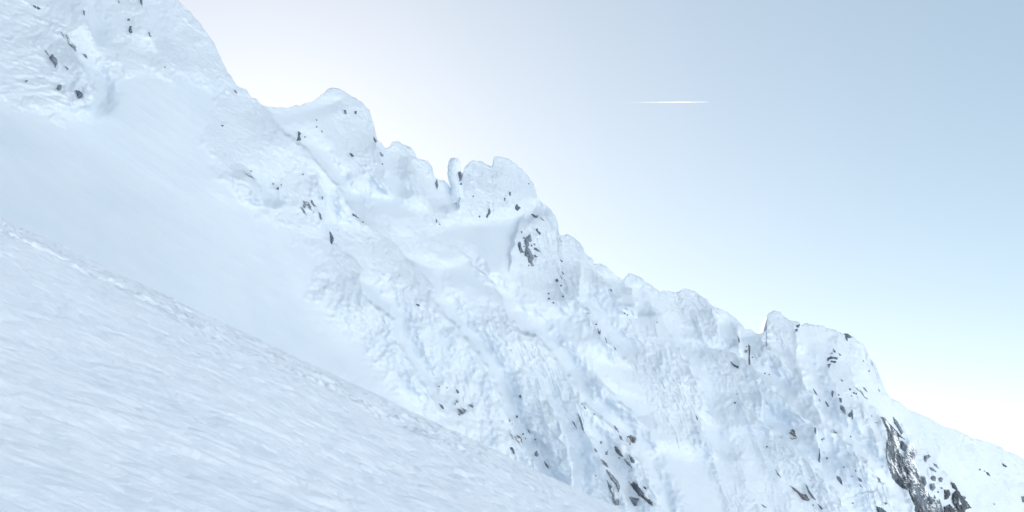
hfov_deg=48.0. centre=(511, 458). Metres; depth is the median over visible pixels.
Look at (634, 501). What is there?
rock outcrop
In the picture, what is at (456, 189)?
ice pinnacle
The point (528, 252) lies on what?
rock outcrop
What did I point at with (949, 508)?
rock outcrop
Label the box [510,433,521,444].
rock outcrop
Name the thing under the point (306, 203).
rock outcrop
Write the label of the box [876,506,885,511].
rock outcrop
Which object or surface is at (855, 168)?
sky
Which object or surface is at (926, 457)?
rock outcrop
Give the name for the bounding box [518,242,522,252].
rock outcrop
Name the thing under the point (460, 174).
rock outcrop
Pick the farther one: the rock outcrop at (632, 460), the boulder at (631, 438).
the boulder at (631, 438)
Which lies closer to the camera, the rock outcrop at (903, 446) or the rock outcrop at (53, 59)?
the rock outcrop at (53, 59)
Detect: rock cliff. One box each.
[879,417,907,489]
[908,486,923,511]
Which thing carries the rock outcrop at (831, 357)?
on the mountain
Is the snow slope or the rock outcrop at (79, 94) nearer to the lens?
the snow slope
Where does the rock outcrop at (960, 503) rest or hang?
on the mountain
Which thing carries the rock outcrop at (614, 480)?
on the mountain
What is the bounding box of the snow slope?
[0,217,627,511]
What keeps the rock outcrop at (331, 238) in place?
on the mountain
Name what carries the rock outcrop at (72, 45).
on the mountain
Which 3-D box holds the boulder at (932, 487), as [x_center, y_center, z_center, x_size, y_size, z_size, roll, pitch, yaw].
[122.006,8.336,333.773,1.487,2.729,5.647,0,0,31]
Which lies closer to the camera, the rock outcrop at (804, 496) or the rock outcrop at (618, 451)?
the rock outcrop at (618, 451)
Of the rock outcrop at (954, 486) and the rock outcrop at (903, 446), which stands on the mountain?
the rock outcrop at (954, 486)
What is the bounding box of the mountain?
[0,0,1023,511]
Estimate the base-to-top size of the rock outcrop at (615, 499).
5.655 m
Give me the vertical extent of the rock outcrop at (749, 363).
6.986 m
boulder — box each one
[458,407,466,414]
[626,435,635,444]
[789,429,796,439]
[930,483,935,490]
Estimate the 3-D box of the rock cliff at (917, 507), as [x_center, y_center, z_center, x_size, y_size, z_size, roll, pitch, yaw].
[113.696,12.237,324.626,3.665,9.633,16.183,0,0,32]
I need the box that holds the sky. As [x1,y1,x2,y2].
[177,0,1023,457]
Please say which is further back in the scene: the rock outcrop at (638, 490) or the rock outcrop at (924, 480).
the rock outcrop at (924, 480)
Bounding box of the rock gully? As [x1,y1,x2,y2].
[902,443,942,511]
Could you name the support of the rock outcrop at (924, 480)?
on the mountain
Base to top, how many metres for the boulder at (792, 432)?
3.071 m
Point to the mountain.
(136, 162)
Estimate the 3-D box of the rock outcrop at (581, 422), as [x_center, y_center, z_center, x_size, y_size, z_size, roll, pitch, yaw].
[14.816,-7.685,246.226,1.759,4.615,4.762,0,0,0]
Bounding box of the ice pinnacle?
[447,158,464,202]
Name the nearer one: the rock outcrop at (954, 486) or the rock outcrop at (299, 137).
the rock outcrop at (299, 137)
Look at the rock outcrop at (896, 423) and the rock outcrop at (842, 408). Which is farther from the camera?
the rock outcrop at (896, 423)
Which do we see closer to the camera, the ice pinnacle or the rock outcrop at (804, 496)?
the ice pinnacle
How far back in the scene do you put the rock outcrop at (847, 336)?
329.93 m
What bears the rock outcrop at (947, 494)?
on the mountain
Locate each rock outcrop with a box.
[45,50,57,66]
[60,31,75,50]
[75,90,82,98]
[296,131,305,140]
[303,201,311,210]
[329,232,333,243]
[458,172,462,184]
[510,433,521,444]
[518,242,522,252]
[523,234,533,265]
[578,414,584,432]
[606,470,619,491]
[606,479,618,505]
[614,446,622,456]
[628,481,652,505]
[629,454,634,462]
[629,496,638,505]
[748,344,752,364]
[790,486,809,500]
[827,356,837,360]
[840,405,845,413]
[844,333,851,340]
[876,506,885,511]
[893,417,902,434]
[900,440,905,451]
[920,475,926,485]
[924,454,930,461]
[944,489,950,499]
[944,504,953,511]
[951,482,957,490]
[952,490,971,511]
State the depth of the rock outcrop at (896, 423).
334.67 m
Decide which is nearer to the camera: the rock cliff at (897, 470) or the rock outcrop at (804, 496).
the rock outcrop at (804, 496)
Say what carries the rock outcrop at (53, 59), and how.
on the mountain
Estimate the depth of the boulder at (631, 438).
264.66 m
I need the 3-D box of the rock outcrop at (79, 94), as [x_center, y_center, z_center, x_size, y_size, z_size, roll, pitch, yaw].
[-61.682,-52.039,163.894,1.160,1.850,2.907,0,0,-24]
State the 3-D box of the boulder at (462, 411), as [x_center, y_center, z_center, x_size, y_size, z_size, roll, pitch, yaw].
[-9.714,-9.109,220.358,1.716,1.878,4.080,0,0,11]
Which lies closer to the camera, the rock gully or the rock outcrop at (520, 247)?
the rock outcrop at (520, 247)

